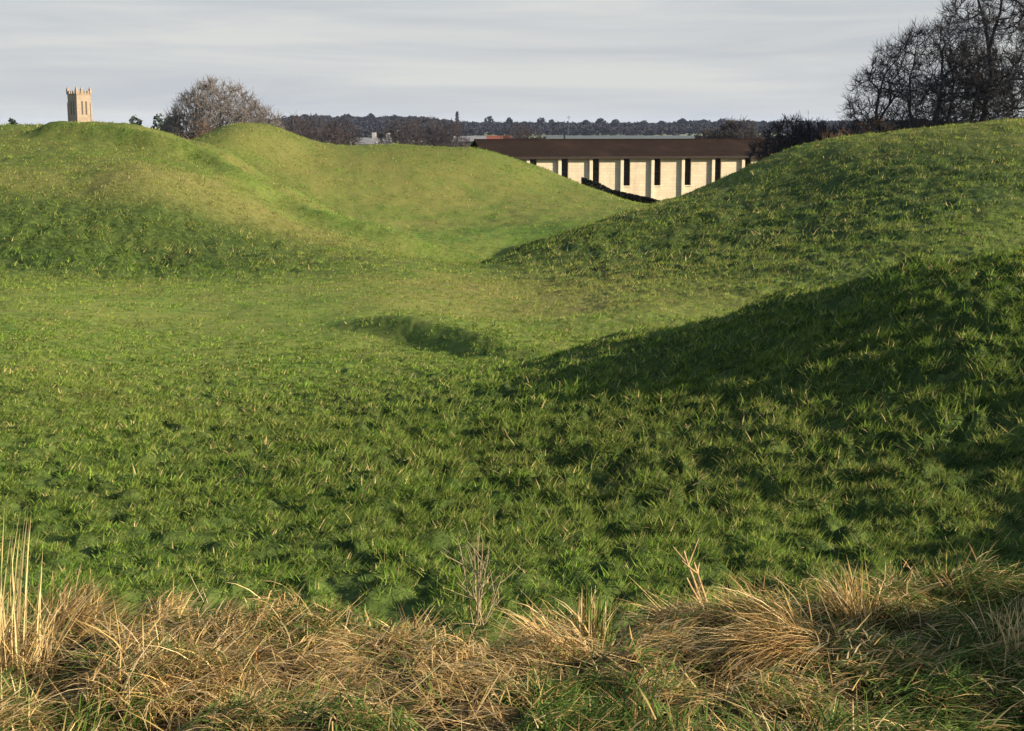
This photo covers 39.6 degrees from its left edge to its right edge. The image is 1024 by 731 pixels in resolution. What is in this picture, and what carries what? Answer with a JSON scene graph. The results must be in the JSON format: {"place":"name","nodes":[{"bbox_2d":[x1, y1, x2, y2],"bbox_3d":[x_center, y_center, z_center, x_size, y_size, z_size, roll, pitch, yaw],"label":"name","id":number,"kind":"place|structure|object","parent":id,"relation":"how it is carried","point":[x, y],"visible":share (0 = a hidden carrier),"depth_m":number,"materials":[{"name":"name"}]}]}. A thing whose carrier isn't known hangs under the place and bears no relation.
{"place":"outdoors","nodes":[
{"label":"outdoors","id":0,"kind":"place"},
{"bbox_2d":[0,117,1023,730],"bbox_3d":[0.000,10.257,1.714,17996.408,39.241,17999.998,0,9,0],"label":"ground","id":1,"kind":"structure","parent":0,"point":[366,195],"depth_m":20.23,"materials":[{"name":"green plant"}]},
{"bbox_2d":[6,118,21,124],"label":"round tree","id":2,"kind":"object","parent":1,"relation":"on","point":[12,121],"visible":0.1,"depth_m":324.62,"materials":[{"name":"green plant"}]},
{"bbox_2d":[0,495,126,683],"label":"straw stalks","id":3,"kind":"object","parent":1,"relation":"on","point":[17,619],"visible":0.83,"depth_m":4.39,"materials":[{"name":"beige plant"}]},
{"bbox_2d":[66,86,92,121],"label":"church tower","id":4,"kind":"structure","parent":1,"relation":"on","point":[79,105],"depth_m":470.59,"materials":[{"name":"stone"}]},
{"bbox_2d":[38,560,139,622],"bbox_3d":[-1.565,0.802,5.106,0.477,0.261,0.489,0,9,0],"label":"arching tuft","id":5,"kind":"object","parent":1,"relation":"on","point":[86,590],"visible":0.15,"depth_m":5.12,"materials":[{"name":"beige plant"}]},
{"bbox_2d":[20,666,179,730],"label":"green tuft","id":6,"kind":"object","parent":1,"relation":"on","point":[104,717],"visible":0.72,"depth_m":3.95,"materials":[{"name":"green plant"}]},
{"bbox_2d":[128,672,130,727],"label":"lone stem","id":7,"kind":"object","parent":1,"relation":"on","point":[129,697],"visible":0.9,"depth_m":3.93,"materials":[{"name":"beige plant"}]},
{"bbox_2d":[128,115,142,125],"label":"round tree","id":8,"kind":"object","parent":1,"relation":"on","point":[134,119],"visible":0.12,"depth_m":295.10,"materials":[{"name":"green plant"}]},
{"bbox_2d":[151,113,172,130],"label":"round tree","id":9,"kind":"object","parent":1,"relation":"on","point":[158,119],"visible":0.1,"depth_m":275.07,"materials":[{"name":"green plant"}]},
{"bbox_2d":[159,116,183,132],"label":"round tree","id":10,"kind":"object","parent":1,"relation":"on","point":[166,123],"visible":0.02,"depth_m":255.80,"materials":[{"name":"green plant"}]},
{"bbox_2d":[38,598,309,730],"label":"straw mound","id":11,"kind":"object","parent":1,"relation":"on","point":[187,689],"visible":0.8,"depth_m":4.10,"materials":[{"name":"beige plant"}]},
{"bbox_2d":[189,573,207,604],"bbox_3d":[-1.212,0.889,5.546,0.096,0.154,0.015,3,10,20],"label":"thin straw stem","id":12,"kind":"object","parent":1,"relation":"on","point":[198,591],"visible":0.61,"depth_m":5.54,"materials":[{"name":"beige plant"}]},
{"bbox_2d":[192,119,214,138],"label":"thicket","id":13,"kind":"object","parent":1,"relation":"on","point":[202,128],"visible":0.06,"depth_m":136.20,"materials":[{"name":"plant"}]},
{"bbox_2d":[159,75,286,139],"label":"pale tree","id":14,"kind":"object","parent":1,"relation":"on","point":[200,104],"visible":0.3,"depth_m":146.17,"materials":[{"name":"grey plant"}]},
{"bbox_2d":[273,113,323,142],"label":"brown tree","id":15,"kind":"object","parent":1,"relation":"on","point":[310,129],"visible":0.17,"depth_m":187.06,"materials":[{"name":"plant"}]},
{"bbox_2d":[288,113,349,144],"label":"brown tree","id":16,"kind":"object","parent":1,"relation":"on","point":[339,139],"visible":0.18,"depth_m":201.97,"materials":[{"name":"plant"}]},
{"bbox_2d":[320,117,364,145],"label":"brown tree","id":17,"kind":"object","parent":1,"relation":"on","point":[345,134],"visible":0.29,"depth_m":212.09,"materials":[{"name":"plant"}]},
{"bbox_2d":[341,114,352,118],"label":"ridge tree","id":18,"kind":"object","parent":1,"relation":"on","point":[346,115],"visible":0.61,"depth_m":1781.72,"materials":[{"name":"grey plant"}]},
{"bbox_2d":[354,132,377,145],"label":"cottage","id":19,"kind":"structure","parent":1,"relation":"on","point":[369,140],"depth_m":327.27,"materials":[{"name":"grey stone"}]},
{"bbox_2d":[366,113,375,120],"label":"ridge tree","id":20,"kind":"object","parent":1,"relation":"on","point":[371,115],"visible":0.78,"depth_m":1700.40,"materials":[{"name":"grey plant"}]},
{"bbox_2d":[377,133,391,143],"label":"cottage","id":21,"kind":"structure","parent":1,"relation":"on","point":[385,139],"depth_m":329.47,"materials":[{"name":"grey stone"}]},
{"bbox_2d":[330,138,453,146],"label":"field hedge","id":22,"kind":"object","parent":1,"relation":"on","point":[420,142],"visible":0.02,"depth_m":491.57,"materials":[{"name":"green plant"}]},
{"bbox_2d":[375,116,428,145],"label":"brown tree","id":23,"kind":"object","parent":1,"relation":"on","point":[392,131],"visible":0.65,"depth_m":255.86,"materials":[{"name":"plant"}]},
{"bbox_2d":[400,116,450,145],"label":"brown tree","id":24,"kind":"object","parent":1,"relation":"on","point":[425,127],"visible":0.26,"depth_m":265.99,"materials":[{"name":"plant"}]},
{"bbox_2d":[424,118,470,146],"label":"brown tree","id":25,"kind":"object","parent":1,"relation":"on","point":[446,132],"visible":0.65,"depth_m":261.03,"materials":[{"name":"plant"}]},
{"bbox_2d":[455,111,459,123],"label":"ridge tree","id":26,"kind":"object","parent":1,"relation":"on","point":[456,116],"visible":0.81,"depth_m":1742.41,"materials":[{"name":"grey plant"}]},
{"bbox_2d":[453,136,486,147],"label":"barn","id":27,"kind":"structure","parent":1,"relation":"on","point":[472,138],"depth_m":416.53,"materials":[{"name":"grey stone"}]},
{"bbox_2d":[440,521,520,628],"bbox_3d":[-0.115,0.772,5.151,0.305,0.427,0.164,-1,10,-8],"label":"bare weed","id":28,"kind":"object","parent":1,"relation":"on","point":[480,586],"visible":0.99,"depth_m":5.14,"materials":[{"name":"beige plant"}]},
{"bbox_2d":[484,116,493,123],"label":"ridge tree","id":29,"kind":"object","parent":1,"relation":"on","point":[489,118],"visible":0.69,"depth_m":1771.91,"materials":[{"name":"grey plant"}]},
{"bbox_2d":[486,135,511,138],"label":"farmhouse","id":30,"kind":"object","parent":1,"relation":"on","point":[494,137],"visible":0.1,"depth_m":377.74,"materials":[{"name":"stone"}]},
{"bbox_2d":[505,117,512,124],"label":"ridge tree","id":31,"kind":"object","parent":1,"relation":"on","point":[509,120],"visible":0.77,"depth_m":1772.43,"materials":[{"name":"grey plant"}]},
{"bbox_2d":[502,121,543,138],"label":"brown tree","id":32,"kind":"object","parent":1,"relation":"on","point":[523,134],"visible":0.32,"depth_m":295.25,"materials":[{"name":"plant"}]},
{"bbox_2d":[472,599,597,661],"bbox_3d":[0.059,0.846,4.543,0.432,0.254,0.491,0,9,0],"label":"dry tuft","id":33,"kind":"object","parent":1,"relation":"on","point":[534,627],"visible":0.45,"depth_m":4.55,"materials":[{"name":"beige plant"}]},
{"bbox_2d":[536,117,545,125],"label":"ridge tree","id":34,"kind":"object","parent":1,"relation":"on","point":[540,120],"visible":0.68,"depth_m":1694.02,"materials":[{"name":"grey plant"}]},
{"bbox_2d":[546,135,563,138],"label":"shed","id":35,"kind":"structure","parent":1,"relation":"on","point":[554,136],"depth_m":395.64,"materials":[{"name":"grey metal"}]},
{"bbox_2d":[512,669,616,730],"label":"green tuft","id":36,"kind":"object","parent":1,"relation":"on","point":[552,706],"visible":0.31,"depth_m":3.94,"materials":[{"name":"green plant"}]},
{"bbox_2d":[558,581,626,654],"bbox_3d":[0.253,0.809,4.596,0.243,0.250,0.196,6,11,31],"label":"dry tuft","id":37,"kind":"object","parent":1,"relation":"on","point":[595,618],"visible":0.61,"depth_m":4.56,"materials":[{"name":"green plant"}]},
{"bbox_2d":[595,118,605,124],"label":"ridge tree","id":38,"kind":"object","parent":1,"relation":"on","point":[600,120],"visible":0.52,"depth_m":1764.72,"materials":[{"name":"grey plant"}]},
{"bbox_2d":[610,119,619,125],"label":"ridge tree","id":39,"kind":"object","parent":1,"relation":"on","point":[614,121],"visible":0.57,"depth_m":1725.34,"materials":[{"name":"grey plant"}]},
{"bbox_2d":[581,177,659,203],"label":"clipped hedge","id":40,"kind":"object","parent":1,"relation":"on","point":[620,194],"visible":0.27,"depth_m":116.36,"materials":[{"name":"green plant"}]},
{"bbox_2d":[265,114,988,140],"bbox_3d":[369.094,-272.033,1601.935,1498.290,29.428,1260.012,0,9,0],"label":"wood","id":41,"kind":"object","parent":1,"relation":"on","point":[472,128],"visible":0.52,"depth_m":1540.20,"materials":[{"name":"brown plant"}]},
{"bbox_2d":[469,138,786,200],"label":"stone building","id":42,"kind":"structure","parent":1,"relation":"on","point":[661,169],"depth_m":129.71,"materials":[{"name":"beige stone"}]},
{"bbox_2d":[530,159,535,164],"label":"window","id":43,"kind":"structure","parent":42,"relation":"in","point":[532,161],"depth_m":127.13,"materials":[{"name":"black glass"}]},
{"bbox_2d":[561,159,567,177],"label":"window","id":44,"kind":"structure","parent":42,"relation":"in","point":[564,170],"depth_m":127.81,"materials":[{"name":"black glass"}]},
{"bbox_2d":[593,159,598,181],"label":"window","id":45,"kind":"structure","parent":42,"relation":"in","point":[595,161],"depth_m":128.44,"materials":[{"name":"black glass"}]},
{"bbox_2d":[623,159,630,186],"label":"window","id":46,"kind":"structure","parent":42,"relation":"in","point":[626,161],"depth_m":129.06,"materials":[{"name":"black glass"}]},
{"bbox_2d":[654,159,660,186],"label":"window","id":47,"kind":"structure","parent":42,"relation":"in","point":[657,161],"depth_m":129.63,"materials":[{"name":"black glass"}]},
{"bbox_2d":[684,158,691,185],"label":"window","id":48,"kind":"structure","parent":42,"relation":"in","point":[687,160],"depth_m":130.24,"materials":[{"name":"black glass"}]},
{"bbox_2d":[715,158,720,180],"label":"window","id":49,"kind":"structure","parent":42,"relation":"in","point":[717,160],"depth_m":130.81,"materials":[{"name":"black glass"}]},
{"bbox_2d":[565,135,694,138],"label":"long shed","id":50,"kind":"structure","parent":1,"relation":"on","point":[628,136],"depth_m":557.32,"materials":[{"name":"grey metal"}]},
{"bbox_2d":[603,569,728,642],"bbox_3d":[0.551,0.861,4.832,0.504,0.380,0.544,0,9,0],"label":"grass sheaf","id":51,"kind":"object","parent":1,"relation":"on","point":[640,606],"depth_m":4.91,"materials":[{"name":"plant"}]},
{"bbox_2d":[512,134,825,138],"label":"field hedge","id":52,"kind":"object","parent":1,"relation":"on","point":[544,137],"visible":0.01,"depth_m":758.53,"materials":[{"name":"plant"}]},
{"bbox_2d":[677,118,686,124],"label":"ridge tree","id":53,"kind":"object","parent":1,"relation":"on","point":[682,120],"visible":0.67,"depth_m":1776.47,"materials":[{"name":"grey plant"}]},
{"bbox_2d":[673,538,709,609],"bbox_3d":[0.672,0.787,5.234,0.111,0.288,0.135,-4,10,-25],"label":"dead stalk","id":54,"kind":"object","parent":1,"relation":"on","point":[687,563],"visible":0.81,"depth_m":5.22,"materials":[{"name":"beige plant"}]},
{"bbox_2d":[692,126,722,138],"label":"dark tree","id":55,"kind":"object","parent":1,"relation":"on","point":[708,131],"visible":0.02,"depth_m":156.35,"materials":[{"name":"plant"}]},
{"bbox_2d":[702,114,763,138],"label":"dark tree","id":56,"kind":"object","parent":1,"relation":"on","point":[739,130],"visible":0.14,"depth_m":149.19,"materials":[{"name":"black plant"}]},
{"bbox_2d":[660,569,867,692],"bbox_3d":[0.818,0.837,4.317,0.699,0.454,0.610,-9,13,-43],"label":"grass sheaf","id":57,"kind":"object","parent":1,"relation":"on","point":[790,635],"depth_m":4.33,"materials":[{"name":"beige plant"}]},
{"bbox_2d":[740,111,819,163],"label":"dark tree","id":58,"kind":"object","parent":1,"relation":"on","point":[768,138],"visible":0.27,"depth_m":112.93,"materials":[{"name":"black plant"}]},
{"bbox_2d":[769,117,833,153],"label":"dark tree","id":59,"kind":"object","parent":1,"relation":"on","point":[796,130],"visible":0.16,"depth_m":112.01,"materials":[{"name":"black plant"}]},
{"bbox_2d":[797,121,856,144],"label":"bush","id":60,"kind":"object","parent":1,"relation":"on","point":[833,130],"visible":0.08,"depth_m":110.31,"materials":[{"name":"brown plant"}]},
{"bbox_2d":[815,127,852,140],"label":"bare bush","id":61,"kind":"object","parent":1,"relation":"on","point":[830,135],"visible":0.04,"depth_m":101.78,"materials":[{"name":"brown plant"}]},
{"bbox_2d":[803,557,884,634],"bbox_3d":[1.137,0.778,4.890,0.293,0.255,0.397,4,10,22],"label":"dry tuft","id":62,"kind":"object","parent":1,"relation":"on","point":[851,606],"visible":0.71,"depth_m":4.84,"materials":[{"name":"beige plant"}]},
{"bbox_2d":[844,113,899,135],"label":"bare bush","id":63,"kind":"object","parent":1,"relation":"on","point":[881,129],"visible":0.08,"depth_m":102.76,"materials":[{"name":"black plant"}]},
{"bbox_2d":[902,115,936,128],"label":"bare bush","id":64,"kind":"object","parent":1,"relation":"on","point":[918,124],"visible":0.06,"depth_m":103.55,"materials":[{"name":"black plant"}]},
{"bbox_2d":[834,14,1020,135],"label":"bare tree","id":65,"kind":"object","parent":1,"relation":"on","point":[908,97],"visible":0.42,"depth_m":108.68,"materials":[{"name":"black plant"}]},
{"bbox_2d":[910,556,993,604],"bbox_3d":[1.639,0.806,5.397,0.450,0.191,0.402,0,9,0],"label":"dry tuft","id":66,"kind":"object","parent":1,"relation":"on","point":[939,585],"visible":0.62,"depth_m":5.36,"materials":[{"name":"beige plant"}]},
{"bbox_2d":[917,0,1023,125],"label":"bare tree","id":67,"kind":"object","parent":1,"relation":"on","point":[987,95],"visible":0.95,"depth_m":102.98,"materials":[{"name":"black plant"}]},
{"bbox_2d":[950,587,1023,678],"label":"dry tuft","id":68,"kind":"object","parent":1,"relation":"on","point":[1014,645],"visible":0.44,"depth_m":4.39,"materials":[{"name":"beige plant"}]},
{"bbox_2d":[0,534,1023,730],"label":"dead grass","id":69,"kind":"structure","parent":0,"point":[625,716],"depth_m":4.21,"materials":[{"name":"beige plant"}]},
{"bbox_2d":[0,0,1023,130],"label":"sky","id":70,"kind":"structure","parent":0,"point":[654,61],"materials":[{"name":"grey"}]}
]}

